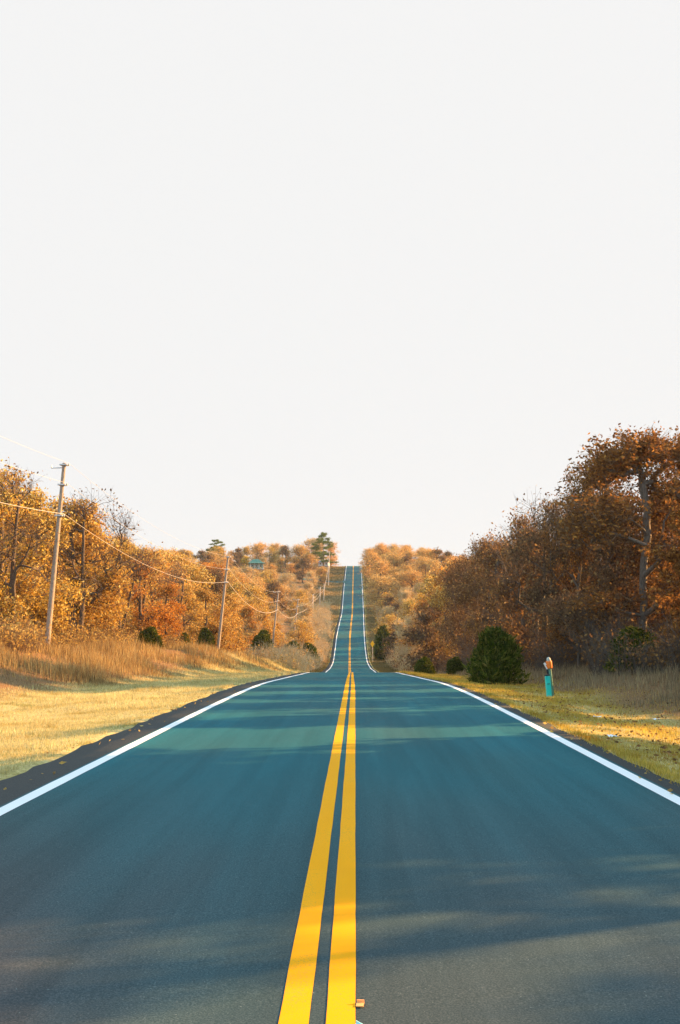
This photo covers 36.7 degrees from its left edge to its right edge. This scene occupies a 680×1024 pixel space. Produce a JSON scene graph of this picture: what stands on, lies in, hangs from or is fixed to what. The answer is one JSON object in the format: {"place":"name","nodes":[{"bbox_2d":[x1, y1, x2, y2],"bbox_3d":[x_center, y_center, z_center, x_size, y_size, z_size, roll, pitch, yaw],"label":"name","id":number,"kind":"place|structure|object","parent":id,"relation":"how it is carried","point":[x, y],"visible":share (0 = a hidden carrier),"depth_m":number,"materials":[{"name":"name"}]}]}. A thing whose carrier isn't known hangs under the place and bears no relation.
{"place":"outdoors","nodes":[
{"label":"outdoors","id":0,"kind":"place"},
{"bbox_2d":[0,566,679,1023],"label":"road","id":1,"kind":"structure","parent":0,"point":[510,870],"depth_m":7.46,"materials":[{"name":"teal asphalt"}]},
{"bbox_2d":[0,566,346,815],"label":"edge line","id":2,"kind":"object","parent":1,"relation":"on","point":[35,793],"visible":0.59,"depth_m":13.85,"materials":[{"name":"white paint"}]},
{"bbox_2d":[278,583,352,1023],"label":"line","id":3,"kind":"object","parent":1,"relation":"on","point":[296,1004],"visible":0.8,"depth_m":6.39,"materials":[{"name":"yellow paint"}]},
{"bbox_2d":[326,566,355,1023],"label":"line","id":4,"kind":"object","parent":1,"relation":"on","point":[341,990],"visible":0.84,"depth_m":6.37,"materials":[{"name":"yellow paint"}]},
{"bbox_2d":[361,573,679,804],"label":"edge line","id":5,"kind":"object","parent":1,"relation":"on","point":[650,785],"visible":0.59,"depth_m":14.80,"materials":[{"name":"white paint"}]},
{"bbox_2d":[0,564,679,781],"bbox_3d":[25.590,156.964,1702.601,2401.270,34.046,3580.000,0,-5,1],"label":"ground","id":6,"kind":"structure","parent":0,"point":[14,683],"depth_m":28.94,"materials":[{"name":"yellow plant"}]},
{"bbox_2d":[0,477,30,624],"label":"oak tree","id":7,"kind":"object","parent":6,"relation":"on","point":[6,599],"visible":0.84,"depth_m":55.63,"materials":[{"name":"orange plant"}]},
{"bbox_2d":[0,457,77,628],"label":"bare tree","id":8,"kind":"object","parent":6,"relation":"on","point":[13,575],"visible":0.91,"depth_m":56.45,"materials":[{"name":"orange plant"}]},
{"bbox_2d":[0,459,80,626],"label":"oak tree","id":9,"kind":"object","parent":6,"relation":"on","point":[26,584],"visible":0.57,"depth_m":60.28,"materials":[{"name":"orange plant"}]},
{"bbox_2d":[4,485,96,637],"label":"oak tree","id":10,"kind":"object","parent":6,"relation":"on","point":[41,505],"visible":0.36,"depth_m":65.18,"materials":[{"name":"orange plant"}]},
{"bbox_2d":[45,463,69,643],"bbox_3d":[-15.576,2.604,56.255,1.205,10.734,0.412,0,-5,1],"label":"utility pole","id":11,"kind":"object","parent":6,"relation":"on","point":[53,577],"visible":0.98,"depth_m":56.17,"materials":[{"name":"wood"}]},
{"bbox_2d":[7,493,138,631],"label":"oak tree","id":12,"kind":"object","parent":6,"relation":"on","point":[124,584],"visible":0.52,"depth_m":73.60,"materials":[{"name":"orange plant"}]},
{"bbox_2d":[41,487,144,629],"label":"bare tree","id":13,"kind":"object","parent":6,"relation":"on","point":[82,578],"visible":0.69,"depth_m":72.25,"materials":[{"name":"orange plant"}]},
{"bbox_2d":[65,519,129,634],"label":"oak tree","id":14,"kind":"object","parent":6,"relation":"on","point":[94,572],"visible":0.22,"depth_m":78.44,"materials":[{"name":"orange plant"}]},
{"bbox_2d":[0,605,233,654],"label":"undergrowth","id":15,"kind":"object","parent":6,"relation":"on","point":[23,633],"visible":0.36,"depth_m":60.35,"materials":[{"name":"brown plant"}]},
{"bbox_2d":[93,537,150,633],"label":"oak tree","id":16,"kind":"object","parent":6,"relation":"on","point":[126,553],"visible":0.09,"depth_m":108.34,"materials":[{"name":"orange plant"}]},
{"bbox_2d":[85,501,169,629],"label":"bare tree","id":17,"kind":"object","parent":6,"relation":"on","point":[137,558],"visible":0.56,"depth_m":83.70,"materials":[{"name":"brown plant"}]},
{"bbox_2d":[107,542,168,635],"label":"oak tree","id":18,"kind":"object","parent":6,"relation":"on","point":[148,581],"visible":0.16,"depth_m":115.41,"materials":[{"name":"orange plant"}]},
{"bbox_2d":[114,557,179,645],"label":"oak tree","id":19,"kind":"object","parent":6,"relation":"on","point":[163,614],"visible":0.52,"depth_m":87.60,"materials":[{"name":"orange plant"}]},
{"bbox_2d":[134,626,164,647],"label":"cedar shrub","id":20,"kind":"object","parent":6,"relation":"on","point":[148,634],"visible":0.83,"depth_m":79.69,"materials":[{"name":"green plant"}]},
{"bbox_2d":[0,620,301,702],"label":"tall grass","id":21,"kind":"structure","parent":6,"relation":"on","point":[96,665],"depth_m":56.55,"materials":[{"name":"brown plant"}]},
{"bbox_2d":[124,548,197,629],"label":"oak tree","id":22,"kind":"object","parent":6,"relation":"on","point":[161,583],"visible":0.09,"depth_m":124.85,"materials":[{"name":"orange plant"}]},
{"bbox_2d":[148,581,189,641],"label":"oak tree","id":23,"kind":"object","parent":6,"relation":"on","point":[169,589],"visible":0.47,"depth_m":99.30,"materials":[{"name":"orange plant"}]},
{"bbox_2d":[142,556,201,639],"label":"bare tree","id":24,"kind":"object","parent":6,"relation":"on","point":[180,581],"visible":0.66,"depth_m":103.70,"materials":[{"name":"orange plant"}]},
{"bbox_2d":[136,547,211,636],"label":"oak tree","id":25,"kind":"object","parent":6,"relation":"on","point":[169,555],"visible":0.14,"depth_m":131.18,"materials":[{"name":"orange plant"}]},
{"bbox_2d":[163,584,209,643],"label":"oak tree","id":26,"kind":"object","parent":6,"relation":"on","point":[194,604],"visible":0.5,"depth_m":108.95,"materials":[{"name":"orange plant"}]},
{"bbox_2d":[164,561,228,635],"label":"oak tree","id":27,"kind":"object","parent":6,"relation":"on","point":[197,577],"visible":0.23,"depth_m":146.65,"materials":[{"name":"orange plant"}]},
{"bbox_2d":[195,627,215,648],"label":"cedar shrub","id":28,"kind":"object","parent":6,"relation":"on","point":[206,633],"visible":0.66,"depth_m":106.70,"materials":[{"name":"green plant"}]},
{"bbox_2d":[185,585,235,649],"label":"oak tree","id":29,"kind":"object","parent":6,"relation":"on","point":[202,594],"visible":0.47,"depth_m":121.24,"materials":[{"name":"orange plant"}]},
{"bbox_2d":[194,564,233,623],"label":"oak tree","id":30,"kind":"object","parent":6,"relation":"on","point":[219,576],"visible":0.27,"depth_m":165.23,"materials":[{"name":"orange plant"}]},
{"bbox_2d":[193,598,251,651],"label":"oak tree","id":31,"kind":"object","parent":6,"relation":"on","point":[232,621],"visible":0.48,"depth_m":123.09,"materials":[{"name":"orange plant"}]},
{"bbox_2d":[217,556,230,648],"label":"utility pole","id":32,"kind":"object","parent":6,"relation":"on","point":[222,608],"visible":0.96,"depth_m":107.65,"materials":[{"name":"wood"}]},
{"bbox_2d":[204,590,247,650],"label":"oak tree","id":33,"kind":"object","parent":6,"relation":"on","point":[238,604],"visible":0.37,"depth_m":132.30,"materials":[{"name":"orange plant"}]},
{"bbox_2d":[216,578,262,634],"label":"oak tree","id":34,"kind":"object","parent":6,"relation":"on","point":[237,587],"visible":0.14,"depth_m":186.61,"materials":[{"name":"orange plant"}]},
{"bbox_2d":[236,603,262,652],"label":"oak tree","id":35,"kind":"object","parent":6,"relation":"on","point":[246,609],"visible":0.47,"depth_m":148.30,"materials":[{"name":"orange plant"}]},
{"bbox_2d":[235,607,264,650],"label":"tree","id":36,"kind":"object","parent":6,"relation":"on","point":[255,630],"visible":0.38,"depth_m":148.49,"materials":[{"name":"orange plant"}]},
{"bbox_2d":[239,582,275,618],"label":"oak tree","id":37,"kind":"object","parent":6,"relation":"on","point":[254,591],"visible":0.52,"depth_m":247.79,"materials":[{"name":"orange plant"}]},
{"bbox_2d":[247,543,268,565],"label":"oak tree","id":38,"kind":"object","parent":6,"relation":"on","point":[256,548],"visible":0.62,"depth_m":443.14,"materials":[{"name":"orange plant"}]},
{"bbox_2d":[241,605,280,647],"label":"oak tree","id":39,"kind":"object","parent":6,"relation":"on","point":[265,618],"visible":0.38,"depth_m":165.88,"materials":[{"name":"orange plant"}]},
{"bbox_2d":[249,629,273,654],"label":"cedar shrub","id":40,"kind":"object","parent":6,"relation":"on","point":[261,636],"visible":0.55,"depth_m":143.35,"materials":[{"name":"green plant"}]},
{"bbox_2d":[264,544,280,566],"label":"oak tree","id":41,"kind":"object","parent":6,"relation":"on","point":[272,558],"visible":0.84,"depth_m":442.49,"materials":[{"name":"orange plant"}]},
{"bbox_2d":[261,580,287,616],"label":"oak tree","id":42,"kind":"object","parent":6,"relation":"on","point":[273,586],"visible":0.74,"depth_m":280.92,"materials":[{"name":"orange plant"}]},
{"bbox_2d":[262,618,293,648],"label":"oak tree","id":43,"kind":"object","parent":6,"relation":"on","point":[276,632],"visible":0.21,"depth_m":168.29,"materials":[{"name":"orange plant"}]},
{"bbox_2d":[230,598,334,671],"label":"hillside brush","id":44,"kind":"object","parent":6,"relation":"on","point":[302,661],"visible":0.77,"depth_m":161.43,"materials":[{"name":"brown plant"}]},
{"bbox_2d":[273,572,297,604],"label":"bare tree","id":45,"kind":"object","parent":6,"relation":"on","point":[283,578],"visible":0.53,"depth_m":329.06,"materials":[{"name":"orange plant"}]},
{"bbox_2d":[286,543,308,565],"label":"oak tree","id":46,"kind":"object","parent":6,"relation":"on","point":[300,549],"visible":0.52,"depth_m":440.69,"materials":[{"name":"orange plant"}]},
{"bbox_2d":[282,593,316,619],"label":"oak tree","id":47,"kind":"object","parent":6,"relation":"on","point":[292,607],"visible":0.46,"depth_m":278.89,"materials":[{"name":"orange plant"}]},
{"bbox_2d":[292,556,312,582],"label":"oak tree","id":48,"kind":"object","parent":6,"relation":"on","point":[304,564],"visible":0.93,"depth_m":385.65,"materials":[{"name":"orange plant"}]},
{"bbox_2d":[285,615,320,646],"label":"oak tree","id":49,"kind":"object","parent":6,"relation":"on","point":[302,624],"visible":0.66,"depth_m":200.60,"materials":[{"name":"orange plant"}]},
{"bbox_2d":[291,602,318,631],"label":"bare tree","id":50,"kind":"object","parent":6,"relation":"on","point":[307,612],"visible":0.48,"depth_m":250.27,"materials":[{"name":"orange plant"}]},
{"bbox_2d":[279,566,344,671],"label":"hill grass","id":51,"kind":"structure","parent":6,"relation":"on","point":[332,613],"depth_m":358.03,"materials":[{"name":"brown plant"}]},
{"bbox_2d":[306,532,338,571],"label":"pine tree","id":52,"kind":"object","parent":6,"relation":"on","point":[321,554],"visible":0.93,"depth_m":429.35,"materials":[{"name":"green plant"}]},
{"bbox_2d":[324,541,341,566],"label":"oak tree","id":53,"kind":"object","parent":6,"relation":"on","point":[331,549],"visible":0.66,"depth_m":470.19,"materials":[{"name":"orange plant"}]},
{"bbox_2d":[358,552,389,581],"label":"oak tree","id":54,"kind":"object","parent":6,"relation":"on","point":[371,558],"visible":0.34,"depth_m":396.01,"materials":[{"name":"orange plant"}]},
{"bbox_2d":[365,559,390,593],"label":"oak tree","id":55,"kind":"object","parent":6,"relation":"on","point":[378,567],"visible":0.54,"depth_m":362.03,"materials":[{"name":"orange plant"}]},
{"bbox_2d":[369,623,390,659],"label":"cedar shrub","id":56,"kind":"object","parent":6,"relation":"on","point":[382,633],"visible":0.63,"depth_m":209.50,"materials":[{"name":"green plant"}]},
{"bbox_2d":[362,567,398,671],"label":"hill grass","id":57,"kind":"structure","parent":6,"relation":"on","point":[383,666],"depth_m":257.73,"materials":[{"name":"brown plant"}]},
{"bbox_2d":[359,572,401,608],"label":"oak tree","id":58,"kind":"object","parent":6,"relation":"on","point":[374,582],"visible":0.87,"depth_m":324.84,"materials":[{"name":"orange plant"}]},
{"bbox_2d":[376,605,394,630],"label":"bare tree","id":59,"kind":"object","parent":6,"relation":"on","point":[388,609],"visible":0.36,"depth_m":246.55,"materials":[{"name":"brown plant"}]},
{"bbox_2d":[372,612,400,641],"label":"oak tree","id":60,"kind":"object","parent":6,"relation":"on","point":[391,617],"visible":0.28,"depth_m":229.35,"materials":[{"name":"brown plant"}]},
{"bbox_2d":[371,592,401,617],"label":"oak tree","id":61,"kind":"object","parent":6,"relation":"on","point":[380,604],"visible":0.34,"depth_m":297.38,"materials":[{"name":"orange plant"}]},
{"bbox_2d":[380,619,400,658],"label":"oak tree","id":62,"kind":"object","parent":6,"relation":"on","point":[390,640],"visible":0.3,"depth_m":198.79,"materials":[{"name":"brown plant"}]},
{"bbox_2d":[380,593,400,616],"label":"oak tree","id":63,"kind":"object","parent":6,"relation":"on","point":[389,599],"visible":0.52,"depth_m":280.16,"materials":[{"name":"orange plant"}]},
{"bbox_2d":[381,549,414,580],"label":"oak tree","id":64,"kind":"object","parent":6,"relation":"on","point":[394,560],"visible":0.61,"depth_m":385.49,"materials":[{"name":"orange plant"}]},
{"bbox_2d":[385,618,411,666],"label":"tree","id":65,"kind":"object","parent":6,"relation":"on","point":[400,625],"visible":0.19,"depth_m":176.22,"materials":[{"name":"brown plant"}]},
{"bbox_2d":[387,569,412,599],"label":"oak tree","id":66,"kind":"object","parent":6,"relation":"on","point":[398,576],"visible":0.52,"depth_m":333.88,"materials":[{"name":"orange plant"}]},
{"bbox_2d":[373,603,430,671],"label":"hillside brush","id":67,"kind":"object","parent":6,"relation":"on","point":[398,665],"visible":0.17,"depth_m":157.24,"materials":[{"name":"brown plant"}]},
{"bbox_2d":[393,589,417,619],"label":"bare tree","id":68,"kind":"object","parent":6,"relation":"on","point":[405,594],"visible":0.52,"depth_m":279.68,"materials":[{"name":"brown plant"}]},
{"bbox_2d":[395,599,417,620],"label":"oak tree","id":69,"kind":"object","parent":6,"relation":"on","point":[406,608],"visible":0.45,"depth_m":248.18,"materials":[{"name":"brown plant"}]},
{"bbox_2d":[395,569,424,598],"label":"oak tree","id":70,"kind":"object","parent":6,"relation":"on","point":[412,575],"visible":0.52,"depth_m":334.98,"materials":[{"name":"orange plant"}]},
{"bbox_2d":[392,612,437,660],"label":"tree","id":71,"kind":"object","parent":6,"relation":"on","point":[406,650],"visible":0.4,"depth_m":155.19,"materials":[{"name":"brown plant"}]},
{"bbox_2d":[400,605,449,672],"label":"oak tree","id":72,"kind":"object","parent":6,"relation":"on","point":[418,634],"visible":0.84,"depth_m":119.46,"materials":[{"name":"brown plant"}]},
{"bbox_2d":[408,571,441,639],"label":"oak tree","id":73,"kind":"object","parent":6,"relation":"on","point":[429,585],"visible":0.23,"depth_m":188.20,"materials":[{"name":"brown plant"}]},
{"bbox_2d":[413,657,436,673],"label":"cedar shrub","id":74,"kind":"object","parent":6,"relation":"on","point":[425,665],"visible":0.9,"depth_m":80.58,"materials":[{"name":"green plant"}]},
{"bbox_2d":[405,590,451,654],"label":"oak tree","id":75,"kind":"object","parent":6,"relation":"on","point":[426,609],"visible":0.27,"depth_m":140.27,"materials":[{"name":"brown plant"}]},
{"bbox_2d":[423,554,442,576],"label":"oak tree","id":76,"kind":"object","parent":6,"relation":"on","point":[434,563],"visible":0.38,"depth_m":353.83,"materials":[{"name":"brown plant"}]},
{"bbox_2d":[403,566,466,650],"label":"oak tree","id":77,"kind":"object","parent":6,"relation":"on","point":[437,580],"visible":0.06,"depth_m":168.36,"materials":[{"name":"brown plant"}]},
{"bbox_2d":[419,583,462,657],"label":"oak tree","id":78,"kind":"object","parent":6,"relation":"on","point":[438,603],"visible":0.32,"depth_m":124.34,"materials":[{"name":"brown plant"}]},
{"bbox_2d":[444,656,464,674],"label":"cedar shrub","id":79,"kind":"object","parent":6,"relation":"on","point":[454,665],"visible":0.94,"depth_m":88.68,"materials":[{"name":"green plant"}]},
{"bbox_2d":[437,554,487,657],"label":"oak tree","id":80,"kind":"object","parent":6,"relation":"on","point":[455,625],"visible":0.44,"depth_m":98.00,"materials":[{"name":"brown plant"}]},
{"bbox_2d":[430,553,495,655],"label":"oak tree","id":81,"kind":"object","parent":6,"relation":"on","point":[451,569],"visible":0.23,"depth_m":111.92,"materials":[{"name":"brown plant"}]},
{"bbox_2d":[458,528,514,641],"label":"oak tree","id":82,"kind":"object","parent":6,"relation":"on","point":[481,543],"visible":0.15,"depth_m":87.46,"materials":[{"name":"brown plant"}]},
{"bbox_2d":[465,522,519,631],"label":"bare tree","id":83,"kind":"object","parent":6,"relation":"on","point":[491,617],"visible":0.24,"depth_m":73.09,"materials":[{"name":"brown plant"}]},
{"bbox_2d":[452,533,541,636],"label":"oak tree","id":84,"kind":"object","parent":6,"relation":"on","point":[484,563],"visible":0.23,"depth_m":77.89,"materials":[{"name":"brown plant"}]},
{"bbox_2d":[463,626,531,684],"bbox_3d":[6.840,6.604,46.347,2.822,3.054,3.229,3,-6,-26],"label":"cedar shrub","id":85,"kind":"object","parent":6,"relation":"on","point":[494,658],"visible":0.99,"depth_m":45.69,"materials":[{"name":"green plant"}]},
{"bbox_2d":[490,503,550,667],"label":"oak tree","id":86,"kind":"object","parent":6,"relation":"on","point":[522,525],"visible":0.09,"depth_m":69.61,"materials":[{"name":"brown plant"}]},
{"bbox_2d":[478,520,584,667],"bbox_3d":[11.796,5.190,63.360,6.542,9.981,7.323,4,-7,-39],"label":"oak tree","id":87,"kind":"object","parent":6,"relation":"on","point":[511,630],"visible":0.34,"depth_m":62.96,"materials":[{"name":"brown plant"}]},
{"bbox_2d":[393,669,679,783],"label":"grass","id":88,"kind":"structure","parent":6,"relation":"on","point":[628,756],"depth_m":22.90,"materials":[{"name":"yellow plant"}]},
{"bbox_2d":[396,591,679,676],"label":"undergrowth","id":89,"kind":"object","parent":6,"relation":"on","point":[598,651],"visible":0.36,"depth_m":44.05,"materials":[{"name":"brown plant"}]},
{"bbox_2d":[476,485,600,654],"bbox_3d":[12.269,3.989,59.273,6.291,11.299,7.798,4,-7,-35],"label":"bare tree","id":90,"kind":"object","parent":6,"relation":"on","point":[514,581],"visible":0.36,"depth_m":59.71,"materials":[{"name":"brown plant"}]},
{"bbox_2d":[497,488,593,664],"bbox_3d":[12.203,3.874,57.540,6.717,10.793,5.344,4,-7,-33],"label":"oak tree","id":91,"kind":"object","parent":6,"relation":"on","point":[536,599],"visible":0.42,"depth_m":56.79,"materials":[{"name":"brown plant"}]},
{"bbox_2d":[543,657,553,695],"bbox_3d":[6.968,5.643,34.063,0.299,1.620,0.201,-5,-6,0],"label":"marker post","id":92,"kind":"object","parent":6,"relation":"on","point":[548,664],"visible":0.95,"depth_m":34.03,"materials":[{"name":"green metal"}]},
{"bbox_2d":[435,654,679,730],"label":"tall grass","id":93,"kind":"structure","parent":6,"relation":"on","point":[558,672],"depth_m":38.44,"materials":[{"name":"plant"}]},
{"bbox_2d":[441,670,679,763],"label":"fallen leaves","id":94,"kind":"object","parent":6,"relation":"on","point":[664,747],"visible":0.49,"depth_m":23.38,"materials":[{"name":"plant"}]},
{"bbox_2d":[538,477,618,667],"bbox_3d":[12.093,3.251,51.511,4.171,10.250,3.501,-2,-6,16],"label":"oak tree","id":95,"kind":"object","parent":6,"relation":"on","point":[580,555],"visible":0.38,"depth_m":51.69,"materials":[{"name":"brown plant"}]},
{"bbox_2d":[528,479,663,667],"bbox_3d":[12.539,3.149,48.605,6.844,9.589,6.192,-5,-7,41],"label":"oak tree","id":96,"kind":"object","parent":6,"relation":"on","point":[609,559],"visible":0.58,"depth_m":47.89,"materials":[{"name":"brown plant"}]},
{"bbox_2d":[561,456,667,630],"bbox_3d":[14.755,2.742,56.654,5.657,12.570,5.759,1,-6,-14],"label":"oak tree","id":97,"kind":"object","parent":6,"relation":"on","point":[579,478],"visible":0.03,"depth_m":56.42,"materials":[{"name":"brown plant"}]},
{"bbox_2d":[552,423,679,631],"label":"oak tree","id":98,"kind":"object","parent":6,"relation":"on","point":[624,459],"visible":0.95,"depth_m":45.31,"materials":[{"name":"brown plant"}]},
{"bbox_2d":[563,441,668,636],"bbox_3d":[14.102,2.378,52.200,6.270,11.983,5.262,-5,-7,43],"label":"oak tree","id":99,"kind":"object","parent":6,"relation":"on","point":[607,478],"visible":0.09,"depth_m":52.15,"materials":[{"name":"brown plant"}]},
{"bbox_2d":[602,624,658,672],"bbox_3d":[11.998,5.656,41.446,2.660,2.249,2.377,5,-8,-43],"label":"cedar shrub","id":100,"kind":"object","parent":6,"relation":"on","point":[638,631],"visible":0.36,"depth_m":41.21,"materials":[{"name":"green plant"}]},
{"bbox_2d":[613,421,679,638],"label":"oak tree","id":101,"kind":"object","parent":6,"relation":"on","point":[663,562],"visible":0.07,"depth_m":49.40,"materials":[{"name":"brown plant"}]},
{"bbox_2d":[622,425,679,633],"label":"oak tree","id":102,"kind":"object","parent":6,"relation":"on","point":[666,510],"visible":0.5,"depth_m":46.92,"materials":[{"name":"brown plant"}]},
{"bbox_2d":[641,495,679,647],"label":"oak tree","id":103,"kind":"object","parent":6,"relation":"on","point":[674,558],"visible":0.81,"depth_m":39.28,"materials":[{"name":"brown plant"}]},
{"bbox_2d":[0,566,679,805],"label":"road shoulder","id":104,"kind":"object","parent":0,"point":[17,786],"visible":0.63,"depth_m":15.67},
{"bbox_2d":[0,0,679,565],"label":"sky","id":105,"kind":"structure","parent":0,"point":[365,274],"materials":[{"name":"white"}]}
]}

